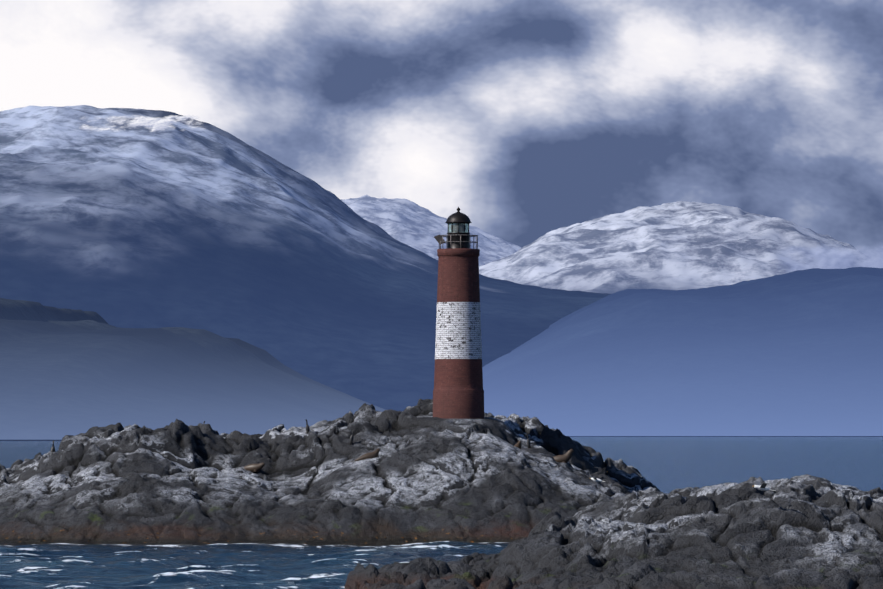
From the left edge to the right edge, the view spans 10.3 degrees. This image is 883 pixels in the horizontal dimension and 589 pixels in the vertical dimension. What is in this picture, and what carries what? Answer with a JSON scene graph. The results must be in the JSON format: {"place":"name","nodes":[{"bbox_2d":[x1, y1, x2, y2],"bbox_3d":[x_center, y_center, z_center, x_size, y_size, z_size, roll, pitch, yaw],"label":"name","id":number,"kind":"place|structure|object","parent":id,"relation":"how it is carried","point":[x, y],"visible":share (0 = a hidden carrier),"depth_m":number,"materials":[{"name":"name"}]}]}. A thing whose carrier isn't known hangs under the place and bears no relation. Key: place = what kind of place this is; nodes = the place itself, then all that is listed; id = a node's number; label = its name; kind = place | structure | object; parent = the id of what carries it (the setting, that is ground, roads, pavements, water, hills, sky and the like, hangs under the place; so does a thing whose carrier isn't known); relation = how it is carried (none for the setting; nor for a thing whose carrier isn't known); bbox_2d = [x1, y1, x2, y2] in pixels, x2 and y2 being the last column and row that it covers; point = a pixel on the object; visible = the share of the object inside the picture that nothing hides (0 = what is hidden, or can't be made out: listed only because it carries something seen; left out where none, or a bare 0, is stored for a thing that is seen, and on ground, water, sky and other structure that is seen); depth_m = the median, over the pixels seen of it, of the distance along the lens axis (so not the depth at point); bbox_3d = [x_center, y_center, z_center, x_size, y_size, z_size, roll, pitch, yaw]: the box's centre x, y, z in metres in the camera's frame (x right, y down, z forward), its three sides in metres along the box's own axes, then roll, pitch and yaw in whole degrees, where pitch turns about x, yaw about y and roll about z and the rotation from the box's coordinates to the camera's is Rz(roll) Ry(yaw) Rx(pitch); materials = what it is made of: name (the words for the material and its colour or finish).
{"place":"outdoors","nodes":[
{"label":"outdoors","id":0,"kind":"place"},
{"bbox_2d":[81,115,197,131],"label":"snow","id":1,"kind":"structure","parent":0,"point":[154,124],"depth_m":6412.08,"materials":[{"name":"white snow"}]},
{"bbox_2d":[0,298,384,439],"bbox_3d":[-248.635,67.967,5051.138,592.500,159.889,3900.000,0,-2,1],"label":"hill","id":2,"kind":"structure","parent":0,"point":[65,371],"depth_m":3752.28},
{"bbox_2d":[0,541,508,588],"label":"sea water","id":3,"kind":"structure","parent":0,"point":[125,566],"depth_m":199.89,"materials":[{"name":"blue liquid"}]},
{"bbox_2d":[0,105,609,411],"bbox_3d":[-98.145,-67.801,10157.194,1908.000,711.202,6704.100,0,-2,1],"label":"mountain dome","id":4,"kind":"structure","parent":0,"point":[212,229],"depth_m":8060.53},
{"bbox_2d":[0,399,660,545],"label":"islet rock","id":5,"kind":"object","parent":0,"point":[424,476],"visible":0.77,"depth_m":244.49,"materials":[{"name":"grey stone"}]},
{"bbox_2d":[51,440,54,451],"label":"cormorant","id":6,"kind":"object","parent":5,"relation":"on","point":[52,448],"visible":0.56,"depth_m":258.72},
{"bbox_2d":[244,463,264,471],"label":"sea lion","id":7,"kind":"object","parent":5,"relation":"on","point":[254,467],"visible":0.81,"depth_m":250.38},
{"bbox_2d":[306,419,309,433],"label":"cormorant","id":8,"kind":"object","parent":5,"relation":"on","point":[307,428],"visible":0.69,"depth_m":257.50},
{"bbox_2d":[349,429,354,444],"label":"cormorant","id":9,"kind":"object","parent":5,"relation":"on","point":[351,439],"visible":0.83,"depth_m":251.47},
{"bbox_2d":[351,448,380,461],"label":"sea lion","id":10,"kind":"object","parent":5,"relation":"on","point":[373,454],"visible":0.71,"depth_m":248.34},
{"bbox_2d":[433,207,483,418],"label":"lighthouse","id":11,"kind":"object","parent":5,"relation":"on","point":[458,391],"visible":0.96,"depth_m":257.63,"materials":[{"name":"brick"}]},
{"bbox_2d":[514,441,521,449],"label":"sea lion","id":12,"kind":"object","parent":5,"relation":"on","point":[518,445],"visible":0.48,"depth_m":252.47},
{"bbox_2d":[525,434,530,447],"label":"cormorant","id":13,"kind":"object","parent":5,"relation":"on","point":[528,443],"visible":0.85,"depth_m":255.32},
{"bbox_2d":[553,449,573,462],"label":"sea lion","id":14,"kind":"object","parent":5,"relation":"on","point":[565,458],"visible":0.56,"depth_m":253.66},
{"bbox_2d":[589,477,604,481],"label":"gull","id":15,"kind":"object","parent":5,"relation":"on","point":[596,479],"visible":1,"depth_m":196.27,"materials":[{"name":"white"}]},
{"bbox_2d":[593,467,607,474],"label":"gull","id":16,"kind":"object","parent":5,"relation":"on","point":[601,471],"visible":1,"depth_m":235.25,"materials":[{"name":"grey"}]},
{"bbox_2d":[340,195,520,265],"bbox_3d":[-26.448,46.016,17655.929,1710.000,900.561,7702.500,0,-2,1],"label":"mountain","id":17,"kind":"structure","parent":0,"point":[411,224],"depth_m":16695.56,"materials":[{"name":"white snow"}]},
{"bbox_2d":[0,436,882,493],"bbox_3d":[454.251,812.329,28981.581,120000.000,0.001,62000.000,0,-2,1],"label":"sea","id":18,"kind":"structure","parent":0,"point":[666,464],"depth_m":1222.29,"materials":[{"name":"liquid"}]},
{"bbox_2d":[0,0,882,249],"label":"sky","id":19,"kind":"structure","parent":0,"point":[532,119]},
{"bbox_2d":[308,474,882,588],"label":"rock","id":20,"kind":"object","parent":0,"point":[806,531],"visible":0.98,"depth_m":146.37,"materials":[{"name":"grey stone"}]},
{"bbox_2d":[754,480,775,490],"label":"gull","id":21,"kind":"object","parent":20,"relation":"on","point":[759,486],"visible":1,"depth_m":146.21,"materials":[{"name":"white"}]},
{"bbox_2d":[479,201,856,293],"bbox_3d":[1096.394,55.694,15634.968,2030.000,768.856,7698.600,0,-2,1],"label":"mountain","id":22,"kind":"structure","parent":0,"point":[682,245],"depth_m":13899.68,"materials":[{"name":"white snow"}]},
{"bbox_2d":[482,267,882,435],"bbox_3d":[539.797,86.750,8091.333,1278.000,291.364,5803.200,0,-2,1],"label":"mountain ridge","id":23,"kind":"structure","parent":0,"point":[797,353],"depth_m":5760.32,"materials":[{"name":"blue"}]},
{"bbox_2d":[782,246,882,271],"bbox_3d":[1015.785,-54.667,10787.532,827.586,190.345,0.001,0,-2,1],"label":"cloud","id":24,"kind":"structure","parent":0,"point":[826,258],"depth_m":10790.52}
]}

